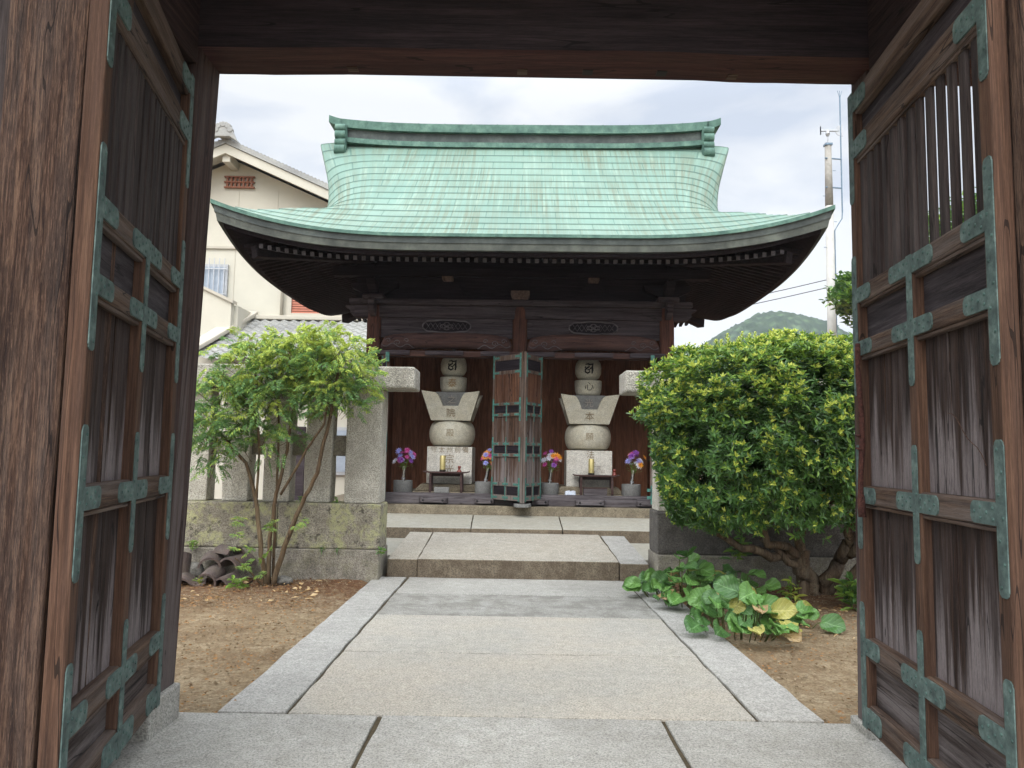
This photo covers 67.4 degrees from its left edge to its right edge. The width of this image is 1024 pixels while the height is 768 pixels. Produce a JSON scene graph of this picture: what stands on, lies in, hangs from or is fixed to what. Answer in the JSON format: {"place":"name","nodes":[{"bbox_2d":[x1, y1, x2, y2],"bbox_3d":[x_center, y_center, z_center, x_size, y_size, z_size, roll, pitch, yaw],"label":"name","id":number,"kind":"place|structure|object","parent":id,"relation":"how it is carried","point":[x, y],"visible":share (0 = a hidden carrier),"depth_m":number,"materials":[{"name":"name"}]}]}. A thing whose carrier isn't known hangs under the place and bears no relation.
{"place":"outdoors","nodes":[
{"label":"outdoors","id":0,"kind":"place"},
{"bbox_2d":[198,121,365,365],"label":"neighbour house","id":1,"kind":"structure","parent":0,"point":[237,288],"depth_m":22.62,"materials":[{"name":"beige paint"}]},
{"bbox_2d":[204,264,228,296],"bbox_3d":[-8.963,-2.923,22.594,1.180,1.220,0.100,1,-5,0],"label":"window","id":2,"kind":"structure","parent":1,"relation":"in","point":[221,272],"depth_m":22.57,"materials":[{"name":"glass"}]},
{"bbox_2d":[174,475,857,723],"bbox_3d":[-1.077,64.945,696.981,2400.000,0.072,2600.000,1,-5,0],"label":"ground","id":3,"kind":"structure","parent":0,"point":[202,686],"depth_m":6.18,"materials":[{"name":"brown soil"}]},
{"bbox_2d":[181,552,191,582],"bbox_3d":[-3.791,2.086,8.701,0.320,0.340,0.160,11,-31,-33],"label":"roof tile","id":4,"kind":"object","parent":3,"relation":"on","point":[187,557],"visible":0.31,"depth_m":8.73,"materials":[{"name":"ceramic"}]},
{"bbox_2d":[182,572,207,586],"bbox_3d":[-3.617,2.185,8.654,0.340,0.111,0.360,3,3,-17],"label":"roof tile","id":5,"kind":"object","parent":3,"relation":"on","point":[188,577],"visible":0.62,"depth_m":8.58,"materials":[{"name":"ceramic"}]},
{"bbox_2d":[190,562,204,576],"bbox_3d":[-3.654,2.147,8.834,0.240,0.201,0.186,1,-5,0],"label":"rock","id":6,"kind":"object","parent":3,"relation":"on","point":[195,571],"visible":0.49,"depth_m":8.77,"materials":[{"name":"grey stone"}]},
{"bbox_2d":[193,576,203,583],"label":"weed","id":7,"kind":"object","parent":3,"relation":"on","point":[198,580],"visible":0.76,"depth_m":8.57,"materials":[{"name":"green plant"}]},
{"bbox_2d":[198,563,225,586],"bbox_3d":[-3.349,2.129,8.624,0.220,0.110,0.280,30,10,-3],"label":"roof tile","id":8,"kind":"object","parent":3,"relation":"on","point":[213,571],"visible":0.91,"depth_m":8.58,"materials":[{"name":"ceramic"}]},
{"bbox_2d":[197,550,223,567],"bbox_3d":[-3.452,2.011,8.821,0.259,0.119,0.340,2,2,-14],"label":"roof tile","id":9,"kind":"object","parent":8,"relation":"on","point":[212,555],"visible":0.9,"depth_m":8.73,"materials":[{"name":"ceramic"}]},
{"bbox_2d":[218,553,256,569],"bbox_3d":[-3.155,2.030,8.824,0.279,0.128,0.340,-1,-3,20],"label":"roof tile","id":10,"kind":"object","parent":8,"relation":"on","point":[228,561],"visible":0.85,"depth_m":8.78,"materials":[{"name":"ceramic"}]},
{"bbox_2d":[213,544,244,554],"bbox_3d":[-3.278,1.922,8.913,0.300,0.100,0.235,-3,-12,38],"label":"roof tile","id":11,"kind":"object","parent":10,"relation":"on","point":[221,549],"visible":0.76,"depth_m":8.87,"materials":[{"name":"ceramic"}]},
{"bbox_2d":[215,571,252,585],"bbox_3d":[-3.119,2.209,8.612,0.300,0.111,0.300,12,3,12],"label":"roof tile","id":12,"kind":"object","parent":3,"relation":"on","point":[224,578],"visible":0.56,"depth_m":8.58,"materials":[{"name":"ceramic"}]},
{"bbox_2d":[225,575,249,588],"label":"weed","id":13,"kind":"object","parent":3,"relation":"on","point":[238,582],"visible":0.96,"depth_m":8.37,"materials":[{"name":"green plant"}]},
{"bbox_2d":[198,311,366,499],"bbox_3d":[-5.659,0.514,20.627,5.700,5.528,3.386,1,-5,0],"label":"annex","id":14,"kind":"object","parent":3,"relation":"on","point":[281,324],"visible":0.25,"depth_m":20.29,"materials":[{"name":"grey tile"}]},
{"bbox_2d":[262,426,305,499],"bbox_3d":[-5.735,2.067,19.339,1.000,2.000,0.070,1,-5,0],"label":"door","id":15,"kind":"structure","parent":14,"relation":"in","point":[299,478],"depth_m":19.29,"materials":[{"name":"grey wood"}]},
{"bbox_2d":[336,427,346,474],"bbox_3d":[-4.229,1.692,19.365,1.200,1.200,0.090,1,-5,0],"label":"window","id":16,"kind":"structure","parent":14,"relation":"in","point":[340,460],"depth_m":19.30,"materials":[{"name":"glass"}]},
{"bbox_2d":[277,575,292,584],"bbox_3d":[-2.582,2.221,8.677,0.215,0.118,0.149,1,-5,0],"label":"rock","id":17,"kind":"object","parent":3,"relation":"on","point":[283,579],"visible":0.8,"depth_m":8.63,"materials":[{"name":"grey stone"}]},
{"bbox_2d":[190,320,388,585],"bbox_3d":[-2.641,0.766,8.652,2.532,3.025,1.244,1,-5,0],"label":"slender tree","id":18,"kind":"object","parent":3,"relation":"on","point":[302,356],"visible":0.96,"depth_m":8.57,"materials":[{"name":"green plant"}]},
{"bbox_2d":[184,363,419,581],"bbox_3d":[-3.203,1.095,9.409,4.042,2.620,0.657,1,-5,0],"label":"stone fence","id":19,"kind":"object","parent":3,"relation":"on","point":[352,526],"visible":0.45,"depth_m":9.18,"materials":[{"name":"stone"}]},
{"bbox_2d":[187,540,197,550],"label":"weed","id":20,"kind":"object","parent":19,"relation":"attached to","point":[192,543],"visible":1,"depth_m":8.97,"materials":[{"name":"green plant"}]},
{"bbox_2d":[376,546,386,554],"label":"weed","id":21,"kind":"object","parent":19,"relation":"attached to","point":[383,549],"visible":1,"depth_m":8.99,"materials":[{"name":"green plant"}]},
{"bbox_2d":[218,577,406,713],"bbox_3d":[-1.475,2.175,6.816,0.395,0.156,4.861,1,-5,1],"label":"kerb strip","id":22,"kind":"object","parent":3,"relation":"on","point":[284,683],"visible":0.77,"depth_m":5.58,"materials":[{"name":"stone"}]},
{"bbox_2d":[386,538,404,561],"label":"step slab","id":23,"kind":"structure","parent":3,"relation":"on","point":[393,544],"depth_m":10.65,"materials":[{"name":"stone"}]},
{"bbox_2d":[387,532,432,577],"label":"step kerb","id":24,"kind":"structure","parent":3,"relation":"on","point":[404,557],"depth_m":9.50,"materials":[{"name":"stone"}]},
{"bbox_2d":[386,513,472,537],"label":"landing slab","id":25,"kind":"structure","parent":3,"relation":"on","point":[401,525],"depth_m":11.71,"materials":[{"name":"stone"}]},
{"bbox_2d":[0,0,1023,767],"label":"temple gate","id":26,"kind":"structure","parent":3,"relation":"on","point":[108,110],"depth_m":3.33,"materials":[{"name":"brown wood"}]},
{"bbox_2d":[37,0,194,767],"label":"door","id":27,"kind":"structure","parent":26,"relation":"in","point":[134,172],"depth_m":3.25,"materials":[{"name":"brown wood"}]},
{"bbox_2d":[847,0,1023,767],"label":"door","id":28,"kind":"structure","parent":26,"relation":"in","point":[937,353],"depth_m":3.30,"materials":[{"name":"brown wood"}]},
{"bbox_2d":[471,515,561,533],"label":"landing slab","id":29,"kind":"structure","parent":3,"relation":"on","point":[516,524],"depth_m":11.76,"materials":[{"name":"stone"}]},
{"bbox_2d":[177,576,857,722],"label":"leaf litter","id":30,"kind":"object","parent":3,"relation":"on","point":[191,687],"visible":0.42,"depth_m":6.62,"materials":[{"name":"brown plant"}]},
{"bbox_2d":[177,577,857,719],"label":"soil clods","id":31,"kind":"object","parent":3,"relation":"on","point":[274,600],"visible":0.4,"depth_m":6.68,"materials":[{"name":"brown soil"}]},
{"bbox_2d":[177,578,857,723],"bbox_3d":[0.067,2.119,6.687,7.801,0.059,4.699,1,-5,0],"label":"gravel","id":32,"kind":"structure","parent":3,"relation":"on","point":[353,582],"depth_m":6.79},
{"bbox_2d":[417,532,618,580],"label":"step slab","id":33,"kind":"structure","parent":3,"relation":"on","point":[515,556],"depth_m":9.44,"materials":[{"name":"stone"}]},
{"bbox_2d":[210,115,834,517],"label":"memorial hall","id":34,"kind":"structure","parent":3,"relation":"on","point":[522,269],"depth_m":13.37,"materials":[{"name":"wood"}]},
{"bbox_2d":[382,354,389,494],"bbox_3d":[-2.167,0.696,12.962,0.049,2.442,0.513,3,-6,-19],"label":"door","id":35,"kind":"structure","parent":34,"relation":"in","point":[386,364],"depth_m":12.81,"materials":[{"name":"brown wood"}]},
{"bbox_2d":[393,480,412,491],"bbox_3d":[-1.913,1.824,13.469,0.336,0.275,0.336,1,-5,0],"label":"concrete pot","id":36,"kind":"object","parent":34,"relation":"on","point":[402,485],"visible":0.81,"depth_m":13.33,"materials":[{"name":"grey concrete"}]},
{"bbox_2d":[401,466,405,479],"bbox_3d":[-1.906,1.603,13.489,0.084,0.320,0.083,2,-5,0],"label":"flower vase","id":37,"kind":"object","parent":36,"relation":"in","point":[403,473],"visible":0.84,"depth_m":13.47,"materials":[{"name":"metal"}]},
{"bbox_2d":[392,447,415,469],"bbox_3d":[-1.901,1.365,13.541,0.386,0.506,0.375,6,-7,-43],"label":"bouquet","id":38,"kind":"object","parent":37,"relation":"in","point":[400,458],"visible":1,"depth_m":13.47,"materials":[{"name":"purple plant"}]},
{"bbox_2d":[434,487,448,492],"bbox_3d":[-1.208,1.820,13.195,0.260,0.100,0.100,1,-5,0],"label":"stone block","id":39,"kind":"object","parent":34,"relation":"on","point":[441,489],"depth_m":13.14,"materials":[{"name":"grey stone"}]},
{"bbox_2d":[423,470,469,492],"bbox_3d":[-1.147,1.713,13.424,0.800,0.384,0.320,1,-5,1],"label":"offering table","id":40,"kind":"object","parent":34,"relation":"on","point":[445,473],"visible":0.78,"depth_m":13.41,"materials":[{"name":"brown wood"}]},
{"bbox_2d":[439,455,445,471],"bbox_3d":[-1.212,1.391,13.435,0.116,0.280,0.116,1,-5,0],"label":"incense holder","id":41,"kind":"object","parent":40,"relation":"on","point":[442,462],"visible":1,"depth_m":13.39,"materials":[{"name":"metal"}]},
{"bbox_2d":[412,350,482,492],"bbox_3d":[-1.098,0.710,14.133,1.600,2.712,1.170,1,-5,1],"label":"five tier tomb","id":42,"kind":"object","parent":34,"relation":"on","point":[452,406],"visible":0.94,"depth_m":13.77,"materials":[{"name":"stone"}]},
{"bbox_2d":[475,481,490,492],"bbox_3d":[-0.483,1.845,13.439,0.336,0.275,0.336,1,-5,0],"label":"concrete pot","id":43,"kind":"object","parent":34,"relation":"on","point":[482,487],"visible":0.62,"depth_m":13.29,"materials":[{"name":"grey concrete"}]},
{"bbox_2d":[484,467,490,481],"bbox_3d":[-0.445,1.628,13.459,0.084,0.320,0.083,14,-5,1],"label":"flower vase","id":44,"kind":"object","parent":43,"relation":"in","point":[486,475],"visible":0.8,"depth_m":13.44,"materials":[{"name":"metal"}]},
{"bbox_2d":[481,448,491,469],"bbox_3d":[-0.376,1.380,13.496,0.383,0.511,0.335,3,-6,-19],"label":"bouquet","id":45,"kind":"object","parent":44,"relation":"in","point":[486,455],"visible":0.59,"depth_m":13.41,"materials":[{"name":"multicoloured plant"}]},
{"bbox_2d":[491,353,521,501],"bbox_3d":[-0.084,0.720,12.846,0.049,2.442,0.714,6,-7,-42],"label":"door","id":46,"kind":"structure","parent":34,"relation":"in","point":[507,369],"depth_m":12.84,"materials":[{"name":"brown wood"}]},
{"bbox_2d":[513,503,530,507],"bbox_3d":[0.167,1.990,12.580,0.297,0.057,0.320,1,-5,1],"label":"door stone","id":47,"kind":"structure","parent":34,"relation":"in","point":[526,505],"depth_m":12.44,"materials":[{"name":"grey stone"}]},
{"bbox_2d":[522,353,542,501],"bbox_3d":[0.348,0.726,12.831,0.049,2.442,0.586,-2,-6,29],"label":"door","id":48,"kind":"structure","parent":34,"relation":"in","point":[534,364],"depth_m":12.83,"materials":[{"name":"brown wood"}]},
{"bbox_2d":[541,482,558,494],"bbox_3d":[0.646,1.862,13.416,0.336,0.275,0.336,1,-5,0],"label":"concrete pot","id":49,"kind":"object","parent":34,"relation":"on","point":[551,488],"visible":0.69,"depth_m":13.27,"materials":[{"name":"grey concrete"}]},
{"bbox_2d":[548,469,552,482],"bbox_3d":[0.666,1.641,13.436,0.084,0.320,0.083,7,-5,1],"label":"flower vase","id":50,"kind":"object","parent":49,"relation":"in","point":[550,477],"visible":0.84,"depth_m":13.41,"materials":[{"name":"metal"}]},
{"bbox_2d":[541,449,562,471],"bbox_3d":[0.679,1.396,13.469,0.389,0.513,0.350,7,-5,1],"label":"bouquet","id":51,"kind":"object","parent":50,"relation":"in","point":[555,457],"visible":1,"depth_m":13.40,"materials":[{"name":"multicoloured plant"}]},
{"bbox_2d":[558,360,621,495],"bbox_3d":[1.387,0.757,14.030,1.600,2.682,1.170,1,-5,1],"label":"five tier tomb","id":52,"kind":"object","parent":34,"relation":"on","point":[588,409],"visible":0.94,"depth_m":13.67,"materials":[{"name":"stone"}]},
{"bbox_2d":[583,487,606,495],"bbox_3d":[1.421,1.841,13.142,0.410,0.135,0.130,1,-5,0],"label":"wooden box","id":53,"kind":"object","parent":34,"relation":"on","point":[592,491],"visible":1,"depth_m":13.08,"materials":[{"name":"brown wood"}]},
{"bbox_2d":[573,474,619,495],"bbox_3d":[1.462,1.766,13.368,0.800,0.384,0.320,1,-5,1],"label":"offering table","id":54,"kind":"object","parent":34,"relation":"on","point":[596,477],"visible":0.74,"depth_m":13.24,"materials":[{"name":"brown wood"}]},
{"bbox_2d":[588,459,594,474],"bbox_3d":[1.382,1.444,13.380,0.116,0.280,0.116,1,-5,0],"label":"incense holder","id":55,"kind":"object","parent":54,"relation":"on","point":[590,466],"visible":1,"depth_m":13.34,"materials":[{"name":"metal"}]},
{"bbox_2d":[621,484,640,495],"bbox_3d":[2.076,1.883,13.386,0.336,0.275,0.336,1,-5,0],"label":"concrete pot","id":56,"kind":"object","parent":34,"relation":"on","point":[630,489],"visible":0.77,"depth_m":13.25,"materials":[{"name":"grey concrete"}]},
{"bbox_2d":[630,470,634,483],"bbox_3d":[2.102,1.663,13.406,0.084,0.320,0.083,9,-5,1],"label":"flower vase","id":57,"kind":"object","parent":56,"relation":"in","point":[632,477],"visible":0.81,"depth_m":13.38,"materials":[{"name":"metal"}]},
{"bbox_2d":[624,450,645,473],"bbox_3d":[2.150,1.414,13.447,0.387,0.528,0.378,9,-5,1],"label":"bouquet","id":58,"kind":"object","parent":57,"relation":"in","point":[640,465],"visible":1,"depth_m":13.40,"materials":[{"name":"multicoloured plant"}]},
{"bbox_2d":[650,356,655,485],"bbox_3d":[2.360,0.762,12.866,0.049,2.442,0.495,0,-5,15],"label":"door","id":59,"kind":"structure","parent":34,"relation":"in","point":[650,356],"depth_m":12.57,"materials":[{"name":"brown wood"}]},
{"bbox_2d":[287,578,758,767],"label":"paving bed","id":60,"kind":"object","parent":3,"relation":"on","point":[378,720],"visible":0.11,"depth_m":4.34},
{"bbox_2d":[108,712,376,767],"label":"paving slab","id":61,"kind":"structure","parent":60,"relation":"on","point":[214,740],"depth_m":3.94,"materials":[{"name":"grey stone"}]},
{"bbox_2d":[396,577,638,596],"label":"paving slab","id":62,"kind":"structure","parent":60,"relation":"on","point":[475,586],"depth_m":8.66,"materials":[{"name":"grey stone"}]},
{"bbox_2d":[376,593,659,618],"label":"paving slab","id":63,"kind":"structure","parent":60,"relation":"on","point":[515,605],"depth_m":7.59,"materials":[{"name":"stone"}]},
{"bbox_2d":[344,614,696,657],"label":"paving slab","id":64,"kind":"structure","parent":60,"relation":"on","point":[524,635],"depth_m":6.34,"materials":[{"name":"beige stone"}]},
{"bbox_2d":[356,715,686,767],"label":"paving slab","id":65,"kind":"structure","parent":60,"relation":"on","point":[440,742],"depth_m":3.99,"materials":[{"name":"grey stone"}]},
{"bbox_2d":[288,651,755,721],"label":"paving slab","id":66,"kind":"structure","parent":60,"relation":"on","point":[382,684],"depth_m":4.94,"materials":[{"name":"beige stone"}]},
{"bbox_2d":[665,721,907,767],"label":"paving slab","id":67,"kind":"structure","parent":60,"relation":"on","point":[723,744],"depth_m":4.02,"materials":[{"name":"grey stone"}]},
{"bbox_2d":[559,517,648,542],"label":"landing slab","id":68,"kind":"structure","parent":3,"relation":"on","point":[633,530],"depth_m":11.67,"materials":[{"name":"stone"}]},
{"bbox_2d":[601,536,648,580],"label":"step kerb","id":69,"kind":"structure","parent":3,"relation":"on","point":[628,556],"depth_m":9.70,"materials":[{"name":"stone"}]},
{"bbox_2d":[630,543,649,562],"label":"step slab","id":70,"kind":"structure","parent":3,"relation":"on","point":[642,549],"depth_m":10.76,"materials":[{"name":"stone"}]},
{"bbox_2d":[622,546,756,607],"bbox_3d":[1.887,1.999,8.100,1.284,0.596,1.312,3,-5,-18],"label":"broad leaf plant","id":71,"kind":"object","parent":3,"relation":"on","point":[699,573],"visible":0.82,"depth_m":8.04,"materials":[{"name":"green plant"}]},
{"bbox_2d":[635,589,823,722],"bbox_3d":[1.585,2.222,6.782,0.407,0.157,4.800,1,-5,0],"label":"kerb strip","id":72,"kind":"object","parent":3,"relation":"on","point":[757,692],"visible":0.56,"depth_m":5.35,"materials":[{"name":"stone"}]},
{"bbox_2d":[719,537,751,561],"bbox_3d":[2.597,1.904,8.825,0.367,0.275,0.305,-3,-6,35],"label":"weed","id":73,"kind":"object","parent":3,"relation":"on","point":[738,554],"visible":0.66,"depth_m":8.77,"materials":[{"name":"green plant"}]},
{"bbox_2d":[619,370,856,586],"bbox_3d":[3.459,1.204,9.399,4.252,2.620,0.657,1,-5,0],"label":"stone fence","id":74,"kind":"object","parent":3,"relation":"on","point":[667,539],"visible":0.05,"depth_m":9.07,"materials":[{"name":"stone"}]},
{"bbox_2d":[627,328,856,595],"bbox_3d":[3.001,0.899,8.202,3.640,3.043,2.050,1,-5,0],"label":"clipped shrub","id":75,"kind":"object","parent":3,"relation":"on","point":[792,467],"visible":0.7,"depth_m":7.65,"materials":[{"name":"green plant"}]},
{"bbox_2d":[684,575,801,642],"bbox_3d":[2.009,1.949,6.769,0.933,0.460,1.380,0,-5,15],"label":"broad leaf plant","id":76,"kind":"object","parent":3,"relation":"on","point":[710,603],"visible":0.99,"depth_m":6.58,"materials":[{"name":"green plant"}]},
{"bbox_2d":[707,563,780,594],"bbox_3d":[2.542,2.152,8.356,0.660,0.356,0.701,3,-5,-18],"label":"broad leaf plant","id":77,"kind":"object","parent":3,"relation":"on","point":[771,584],"visible":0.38,"depth_m":8.40,"materials":[{"name":"green plant"}]},
{"bbox_2d":[735,595,845,633],"bbox_3d":[2.403,2.051,6.899,0.856,0.291,0.773,4,-6,-30],"label":"broad leaf plant","id":78,"kind":"object","parent":3,"relation":"on","point":[833,622],"visible":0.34,"depth_m":6.84,"materials":[{"name":"green plant"}]},
{"bbox_2d":[777,576,807,600],"bbox_3d":[3.007,2.211,8.277,0.256,0.258,0.324,3,-5,-18],"label":"weed","id":79,"kind":"object","parent":3,"relation":"on","point":[791,588],"visible":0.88,"depth_m":8.26,"materials":[{"name":"green plant"}]},
{"bbox_2d":[820,91,842,335],"bbox_3d":[12.825,-3.753,30.485,0.921,16.423,0.374,1,-5,0],"label":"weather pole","id":80,"kind":"object","parent":3,"relation":"on","point":[830,247],"visible":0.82,"depth_m":30.65,"materials":[{"name":"metal"}]},
{"bbox_2d":[771,280,825,292],"bbox_3d":[17.605,-6.176,38.746,25.328,6.339,0.042,0,-5,9],"label":"power cable","id":81,"kind":"object","parent":80,"relation":"attached to","point":[798,286],"visible":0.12,"depth_m":39.09,"materials":[{"name":"black rubber"}]},
{"bbox_2d":[755,283,845,303],"bbox_3d":[17.599,-5.782,39.212,25.327,6.239,0.042,0,-5,9],"label":"power cable","id":82,"kind":"object","parent":80,"relation":"attached to","point":[791,295],"visible":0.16,"depth_m":39.60,"materials":[{"name":"black rubber"}]},
{"bbox_2d":[828,571,856,610],"bbox_3d":[3.496,2.152,7.902,0.472,0.400,0.459,1,-5,0],"label":"weed","id":83,"kind":"object","parent":3,"relation":"on","point":[848,592],"visible":0.75,"depth_m":7.91,"materials":[{"name":"green plant"}]},
{"bbox_2d":[819,187,976,327],"bbox_3d":[15.575,-1.562,27.284,9.323,11.589,5.546,1,-5,0],"label":"tree","id":84,"kind":"object","parent":3,"relation":"on","point":[841,291],"visible":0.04,"depth_m":27.46,"materials":[{"name":"green plant"}]},
{"bbox_2d":[214,74,976,364],"label":"sky","id":85,"kind":"structure","parent":0,"point":[775,162],"materials":[{"name":"white"}]},
{"bbox_2d":[695,311,852,441],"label":"hill","id":86,"kind":"structure","parent":0,"point":[758,323],"depth_m":403.79,"materials":[{"name":"green plant"}]}
]}

